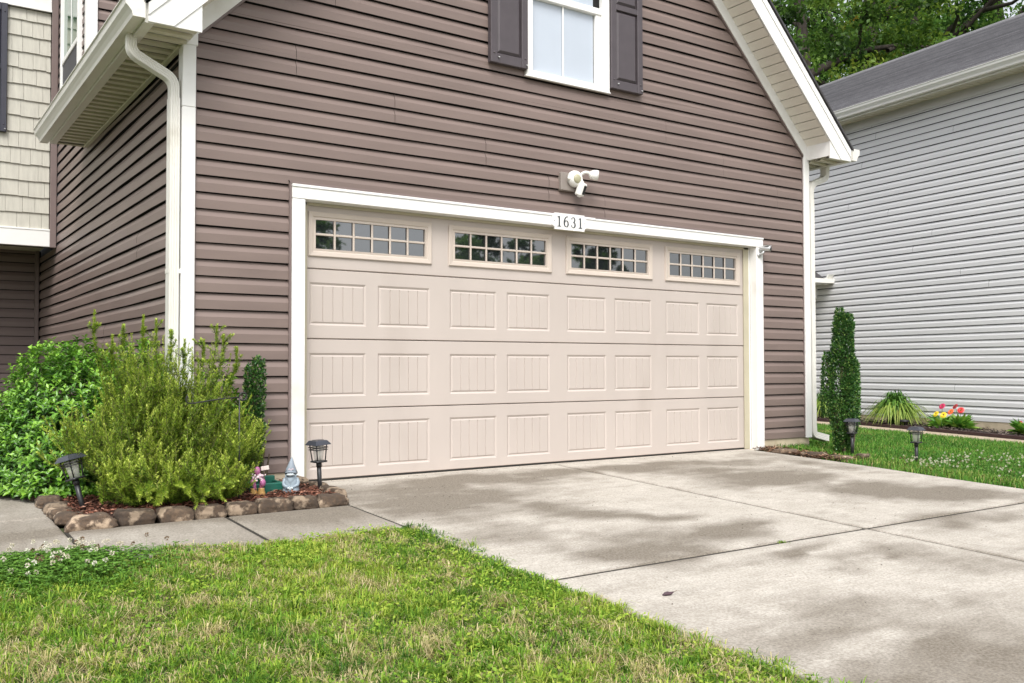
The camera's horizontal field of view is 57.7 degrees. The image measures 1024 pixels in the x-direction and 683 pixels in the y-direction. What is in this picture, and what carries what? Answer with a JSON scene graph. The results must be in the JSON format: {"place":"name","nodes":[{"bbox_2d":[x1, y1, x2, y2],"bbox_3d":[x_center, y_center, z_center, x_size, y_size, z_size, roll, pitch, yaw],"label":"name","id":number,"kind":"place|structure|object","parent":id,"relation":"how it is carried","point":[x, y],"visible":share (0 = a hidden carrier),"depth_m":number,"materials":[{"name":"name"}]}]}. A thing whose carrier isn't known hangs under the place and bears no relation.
{"place":"outdoors","nodes":[
{"label":"outdoors","id":0,"kind":"place"},
{"bbox_2d":[0,495,401,570],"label":"walkway","id":1,"kind":"structure","parent":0,"point":[24,522],"depth_m":5.21,"materials":[{"name":"concrete"}]},
{"bbox_2d":[0,428,1022,682],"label":"ground","id":2,"kind":"structure","parent":0,"point":[348,638],"depth_m":3.43,"materials":[{"name":"green plant"}]},
{"bbox_2d":[28,492,43,500],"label":"edging stone","id":3,"kind":"object","parent":2,"relation":"on","point":[33,498],"visible":0.09,"depth_m":5.93,"materials":[{"name":"brown stone"}]},
{"bbox_2d":[34,494,61,508],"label":"edging stone","id":4,"kind":"object","parent":2,"relation":"on","point":[40,501],"visible":0.61,"depth_m":5.73,"materials":[{"name":"brown stone"}]},
{"bbox_2d":[42,501,70,514],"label":"edging stone","id":5,"kind":"object","parent":2,"relation":"on","point":[47,505],"visible":0.56,"depth_m":5.56,"materials":[{"name":"beige stone"}]},
{"bbox_2d":[46,506,75,519],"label":"edging stone","id":6,"kind":"object","parent":2,"relation":"on","point":[51,512],"visible":0.47,"depth_m":5.42,"materials":[{"name":"beige stone"}]},
{"bbox_2d":[53,510,84,525],"bbox_3d":[-2.533,1.012,5.328,0.185,0.074,0.214,2,-3,-23],"label":"edging stone","id":7,"kind":"object","parent":2,"relation":"on","point":[62,518],"visible":0.61,"depth_m":5.25,"materials":[{"name":"brown stone"}]},
{"bbox_2d":[55,452,85,509],"bbox_3d":[-2.589,0.865,5.535,0.128,0.396,0.128,-16,-2,26],"label":"path light","id":8,"kind":"object","parent":2,"relation":"on","point":[69,458],"visible":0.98,"depth_m":5.52,"materials":[{"name":"black plastic"}]},
{"bbox_2d":[64,512,117,532],"bbox_3d":[-2.367,1.013,5.213,0.276,0.090,0.199,-2,-1,-32],"label":"edging stone","id":9,"kind":"object","parent":2,"relation":"on","point":[95,520],"visible":0.98,"depth_m":5.15,"materials":[{"name":"beige stone"}]},
{"bbox_2d":[0,532,228,608],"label":"clover","id":10,"kind":"object","parent":2,"relation":"on","point":[45,554],"visible":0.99,"depth_m":4.31,"materials":[{"name":"green plant"}]},
{"bbox_2d":[113,508,156,526],"bbox_3d":[-2.173,1.014,5.356,0.235,0.098,0.184,3,-1,-36],"label":"edging stone","id":11,"kind":"object","parent":2,"relation":"on","point":[132,516],"visible":0.86,"depth_m":5.30,"materials":[{"name":"brown stone"}]},
{"bbox_2d":[155,506,194,522],"bbox_3d":[-1.991,1.019,5.479,0.215,0.088,0.178,2,0,-36],"label":"edging stone","id":12,"kind":"object","parent":2,"relation":"on","point":[166,514],"visible":0.89,"depth_m":5.42,"materials":[{"name":"brown stone"}]},
{"bbox_2d":[51,478,335,516],"bbox_3d":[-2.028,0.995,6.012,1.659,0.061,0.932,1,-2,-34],"label":"bark mulch","id":13,"kind":"object","parent":2,"relation":"on","point":[91,508],"visible":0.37,"depth_m":5.76,"materials":[{"name":"brown wood"}]},
{"bbox_2d":[0,334,126,499],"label":"evergreen shrub","id":14,"kind":"object","parent":13,"relation":"on","point":[21,464],"visible":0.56,"depth_m":6.14,"materials":[{"name":"green plant"}]},
{"bbox_2d":[95,336,165,484],"bbox_3d":[-2.515,0.501,6.313,0.634,1.065,0.762,1,-2,-34],"label":"evergreen shrub","id":15,"kind":"object","parent":13,"relation":"on","point":[139,347],"visible":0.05,"depth_m":6.26,"materials":[{"name":"green plant"}]},
{"bbox_2d":[35,309,271,509],"bbox_3d":[-2.153,0.403,5.830,1.439,1.212,0.998,1,-2,-34],"label":"rosemary bush","id":16,"kind":"object","parent":13,"relation":"on","point":[198,462],"visible":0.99,"depth_m":5.74,"materials":[{"name":"green plant"}]},
{"bbox_2d":[185,392,246,500],"bbox_3d":[-1.829,0.689,5.752,0.383,0.746,0.010,1,-2,-34],"label":"flag stand","id":17,"kind":"object","parent":13,"relation":"on","point":[239,420],"visible":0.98,"depth_m":5.83,"materials":[{"name":"black metal"}]},
{"bbox_2d":[188,359,259,487],"bbox_3d":[-2.013,0.574,6.347,0.581,0.919,0.365,1,-2,-34],"label":"evergreen shrub","id":18,"kind":"object","parent":13,"relation":"on","point":[237,403],"visible":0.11,"depth_m":6.37,"materials":[{"name":"green plant"}]},
{"bbox_2d":[240,355,269,474],"bbox_3d":[-1.803,0.559,6.484,0.201,0.949,0.200,1,-2,-34],"label":"upright shrub","id":19,"kind":"object","parent":13,"relation":"on","point":[255,389],"visible":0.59,"depth_m":6.46,"materials":[{"name":"green plant"}]},
{"bbox_2d":[250,465,268,496],"bbox_3d":[-1.646,0.916,6.059,0.122,0.209,0.058,0,-2,-17],"label":"garden figurine","id":20,"kind":"object","parent":13,"relation":"on","point":[261,490],"visible":0.91,"depth_m":6.04,"materials":[{"name":"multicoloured ceramic"}]},
{"bbox_2d":[237,475,282,493],"bbox_3d":[-1.692,0.979,6.299,0.260,0.106,0.280,1,-2,-34],"label":"splash block","id":21,"kind":"object","parent":13,"relation":"on","point":[272,484],"depth_m":6.22,"materials":[{"name":"green plastic"}]},
{"bbox_2d":[282,457,299,494],"bbox_3d":[-1.476,0.906,6.204,0.118,0.266,0.119,1,-2,-34],"label":"garden gnome","id":22,"kind":"object","parent":13,"relation":"on","point":[290,481],"visible":0.88,"depth_m":6.17,"materials":[{"name":"grey paint"}]},
{"bbox_2d":[305,439,330,488],"bbox_3d":[-1.320,0.870,6.361,0.128,0.396,0.128,-2,1,44],"label":"path light","id":23,"kind":"object","parent":13,"relation":"on","point":[316,443],"visible":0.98,"depth_m":6.35,"materials":[{"name":"black plastic"}]},
{"bbox_2d":[192,503,227,519],"bbox_3d":[-1.829,1.023,5.592,0.198,0.087,0.173,0,-2,-35],"label":"edging stone","id":24,"kind":"object","parent":2,"relation":"on","point":[211,510],"visible":0.77,"depth_m":5.53,"materials":[{"name":"beige stone"}]},
{"bbox_2d":[224,500,257,516],"bbox_3d":[-1.669,1.025,5.700,0.202,0.090,0.169,5,-7,-36],"label":"edging stone","id":25,"kind":"object","parent":2,"relation":"on","point":[239,508],"visible":0.87,"depth_m":5.64,"materials":[{"name":"beige stone"}]},
{"bbox_2d":[254,497,293,513],"bbox_3d":[-1.502,1.025,5.821,0.231,0.096,0.180,1,-4,-35],"label":"edging stone","id":26,"kind":"object","parent":2,"relation":"on","point":[273,504],"visible":0.79,"depth_m":5.76,"materials":[{"name":"brown stone"}]},
{"bbox_2d":[296,475,308,481],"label":"edging stone","id":27,"kind":"object","parent":2,"relation":"on","point":[303,479],"visible":0.19,"depth_m":6.66,"materials":[{"name":"beige stone"}]},
{"bbox_2d":[287,495,318,509],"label":"edging stone","id":28,"kind":"object","parent":2,"relation":"on","point":[301,502],"visible":0.8,"depth_m":5.88,"materials":[{"name":"beige stone"}]},
{"bbox_2d":[302,481,328,488],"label":"edging stone","id":29,"kind":"object","parent":2,"relation":"on","point":[311,483],"visible":0.39,"depth_m":6.45,"materials":[{"name":"brown stone"}]},
{"bbox_2d":[314,492,348,507],"bbox_3d":[-1.186,1.034,6.057,0.213,0.088,0.188,-1,-1,-32],"label":"edging stone","id":30,"kind":"object","parent":2,"relation":"on","point":[336,499],"visible":0.82,"depth_m":5.99,"materials":[{"name":"brown stone"}]},
{"bbox_2d":[319,485,347,496],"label":"edging stone","id":31,"kind":"object","parent":2,"relation":"on","point":[336,489],"visible":0.43,"depth_m":6.19,"materials":[{"name":"beige stone"}]},
{"bbox_2d":[0,0,859,480],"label":"brown house","id":32,"kind":"structure","parent":2,"relation":"on","point":[336,214],"depth_m":8.07,"materials":[{"name":"plastic"}]},
{"bbox_2d":[60,0,83,88],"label":"window","id":33,"kind":"structure","parent":32,"relation":"in","point":[71,38],"depth_m":10.25,"materials":[{"name":"white"}]},
{"bbox_2d":[306,205,743,480],"bbox_3d":[0.426,0.021,8.392,4.955,2.143,0.075,1,-2,-34],"label":"garage door","id":34,"kind":"structure","parent":32,"relation":"in","point":[434,345],"depth_m":8.05,"materials":[{"name":"beige paint"}]},
{"bbox_2d":[524,0,610,93],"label":"window","id":35,"kind":"structure","parent":32,"relation":"in","point":[563,34],"depth_m":8.42,"materials":[{"name":"white glass"}]},
{"bbox_2d":[552,212,585,231],"bbox_3d":[0.513,-1.065,8.299,0.380,0.146,0.015,1,-2,-34],"label":"house number sign","id":36,"kind":"object","parent":32,"relation":"attached to","point":[564,221],"visible":1,"depth_m":8.29,"materials":[{"name":"white plastic"}]},
{"bbox_2d":[558,170,598,196],"bbox_3d":[0.597,-1.416,8.335,0.373,0.248,0.143,0,-2,-2],"label":"floodlight camera","id":37,"kind":"object","parent":32,"relation":"attached to","point":[571,181],"visible":1,"depth_m":8.30,"materials":[{"name":"white plastic"}]},
{"bbox_2d":[757,245,771,257],"bbox_3d":[2.641,-0.943,9.700,0.099,0.123,0.128,1,-2,-34],"label":"security camera","id":38,"kind":"object","parent":32,"relation":"attached to","point":[764,248],"visible":1,"depth_m":9.70,"materials":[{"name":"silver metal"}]},
{"bbox_2d":[771,448,797,454],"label":"edging stone","id":39,"kind":"object","parent":2,"relation":"on","point":[782,450],"visible":0.91,"depth_m":9.33,"materials":[{"name":"brown stone"}]},
{"bbox_2d":[753,444,860,461],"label":"leaf litter","id":40,"kind":"object","parent":2,"relation":"on","point":[798,452],"visible":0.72,"depth_m":9.23,"materials":[{"name":"brown plant"}]},
{"bbox_2d":[799,452,828,457],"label":"edging stone","id":41,"kind":"object","parent":2,"relation":"on","point":[812,453],"visible":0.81,"depth_m":9.10,"materials":[{"name":"brown stone"}]},
{"bbox_2d":[819,307,862,452],"bbox_3d":[3.371,0.389,9.511,0.400,1.499,0.362,1,-2,-34],"label":"columnar holly","id":42,"kind":"object","parent":2,"relation":"on","point":[847,364],"visible":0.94,"depth_m":9.46,"materials":[{"name":"green plant"}]},
{"bbox_2d":[830,455,854,460],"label":"edging stone","id":43,"kind":"object","parent":2,"relation":"on","point":[845,456],"visible":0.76,"depth_m":8.89,"materials":[{"name":"brown stone"}]},
{"bbox_2d":[843,418,860,455],"bbox_3d":[3.406,0.967,9.305,0.128,0.396,0.128,-2,-2,41],"label":"path light","id":44,"kind":"object","parent":2,"relation":"on","point":[849,420],"visible":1,"depth_m":9.29,"materials":[{"name":"black plastic"}]},
{"bbox_2d":[855,453,870,458],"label":"edging stone","id":45,"kind":"object","parent":2,"relation":"on","point":[866,456],"visible":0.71,"depth_m":9.04,"materials":[{"name":"brown stone"}]},
{"bbox_2d":[771,0,968,84],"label":"shade tree","id":46,"kind":"object","parent":2,"relation":"on","point":[858,51],"visible":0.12,"depth_m":25.63,"materials":[{"name":"green plant"}]},
{"bbox_2d":[778,0,1004,82],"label":"shade tree","id":47,"kind":"object","parent":2,"relation":"on","point":[822,47],"visible":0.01,"depth_m":42.35,"materials":[{"name":"green plant"}]},
{"bbox_2d":[773,0,1023,85],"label":"shade tree","id":48,"kind":"object","parent":2,"relation":"on","point":[990,5],"visible":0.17,"depth_m":29.61,"materials":[{"name":"green plant"}]},
{"bbox_2d":[907,426,924,461],"bbox_3d":[3.840,1.007,8.825,0.128,0.396,0.128,1,-2,-40],"label":"path light","id":49,"kind":"object","parent":2,"relation":"on","point":[914,429],"visible":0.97,"depth_m":8.81,"materials":[{"name":"black plastic"}]},
{"bbox_2d":[809,13,1023,432],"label":"grey house","id":50,"kind":"structure","parent":2,"relation":"on","point":[919,234],"depth_m":15.18,"materials":[{"name":"grey plastic"}]},
{"bbox_2d":[817,418,1023,439],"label":"bed edging","id":51,"kind":"object","parent":2,"relation":"on","point":[943,430],"visible":0.23,"depth_m":13.88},
{"bbox_2d":[817,414,1023,435],"bbox_3d":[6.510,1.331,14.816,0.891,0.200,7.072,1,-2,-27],"label":"dark mulch","id":52,"kind":"object","parent":2,"relation":"on","point":[988,430],"visible":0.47,"depth_m":14.17,"materials":[{"name":"brown wood"}]},
{"bbox_2d":[817,391,839,417],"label":"strappy clump","id":53,"kind":"object","parent":52,"relation":"on","point":[819,406],"visible":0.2,"depth_m":16.40,"materials":[{"name":"green plant"}]},
{"bbox_2d":[861,390,928,425],"bbox_3d":[6.310,1.082,15.261,1.248,0.599,1.252,1,-2,-34],"label":"strappy clump","id":54,"kind":"object","parent":52,"relation":"on","point":[895,407],"visible":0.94,"depth_m":15.03,"materials":[{"name":"green plant"}]},
{"bbox_2d":[899,419,909,424],"bbox_3d":[6.222,1.311,14.734,0.170,0.155,0.170,1,-2,-34],"label":"bed light","id":55,"kind":"object","parent":52,"relation":"on","point":[904,420],"visible":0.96,"depth_m":14.69,"materials":[{"name":"black plastic"}]},
{"bbox_2d":[925,403,952,427],"bbox_3d":[6.670,1.157,14.469,0.538,0.384,0.560,1,-2,-34],"label":"gerbera plant","id":56,"kind":"object","parent":52,"relation":"on","point":[935,420],"visible":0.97,"depth_m":14.44,"materials":[{"name":"green plant"}]},
{"bbox_2d":[943,404,979,428],"bbox_3d":[6.861,1.148,14.184,0.568,0.384,0.491,-1,-2,27],"label":"gerbera plant","id":57,"kind":"object","parent":52,"relation":"on","point":[963,421],"visible":0.98,"depth_m":14.11,"materials":[{"name":"green plant"}]},
{"bbox_2d":[1005,418,1023,434],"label":"gerbera plant","id":58,"kind":"object","parent":52,"relation":"on","point":[1018,426],"visible":0.98,"depth_m":13.23,"materials":[{"name":"green plant"}]},
{"bbox_2d":[833,0,1011,78],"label":"shade tree","id":59,"kind":"object","parent":2,"relation":"on","point":[969,11],"visible":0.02,"depth_m":30.93,"materials":[{"name":"green plant"}]},
{"bbox_2d":[867,449,1023,480],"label":"clover","id":60,"kind":"object","parent":2,"relation":"on","point":[967,460],"visible":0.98,"depth_m":8.51,"materials":[{"name":"green plant"}]},
{"bbox_2d":[329,449,753,480],"bbox_3d":[0.400,1.188,8.433,5.170,0.188,0.302,1,-2,-34],"label":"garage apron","id":61,"kind":"object","parent":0,"point":[529,465],"visible":0.08,"depth_m":8.06,"materials":[{"name":"concrete"}]},
{"bbox_2d":[322,449,1023,682],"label":"driveway","id":62,"kind":"structure","parent":0,"point":[900,625],"depth_m":5.05,"materials":[{"name":"concrete"}]},
{"bbox_2d":[64,450,1023,581],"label":"pavement joint","id":63,"kind":"object","parent":62,"relation":"on","point":[68,535],"visible":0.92,"depth_m":5.32,"materials":[{"name":"grey concrete"}]},
{"bbox_2d":[662,590,676,595],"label":"fallen leaf","id":64,"kind":"object","parent":62,"relation":"on","point":[667,593],"visible":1,"depth_m":4.04,"materials":[{"name":"brown plant"}]},
{"bbox_2d":[331,456,1021,627],"bbox_3d":[2.658,1.137,4.892,4.600,0.322,7.993,1,-2,-34],"label":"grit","id":65,"kind":"object","parent":62,"relation":"on","point":[697,519],"visible":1,"depth_m":6.18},
{"bbox_2d":[773,0,1023,81],"label":"sky","id":66,"kind":"structure","parent":0,"point":[845,1],"materials":[{"name":"white"}]},
{"bbox_2d":[777,422,1023,488],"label":"grass","id":67,"kind":"structure","parent":0,"point":[884,445],"depth_m":9.74,"materials":[{"name":"green plant"}]},
{"bbox_2d":[817,421,1023,442],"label":"footpath","id":68,"kind":"structure","parent":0,"point":[954,435],"depth_m":13.64,"materials":[{"name":"beige concrete"}]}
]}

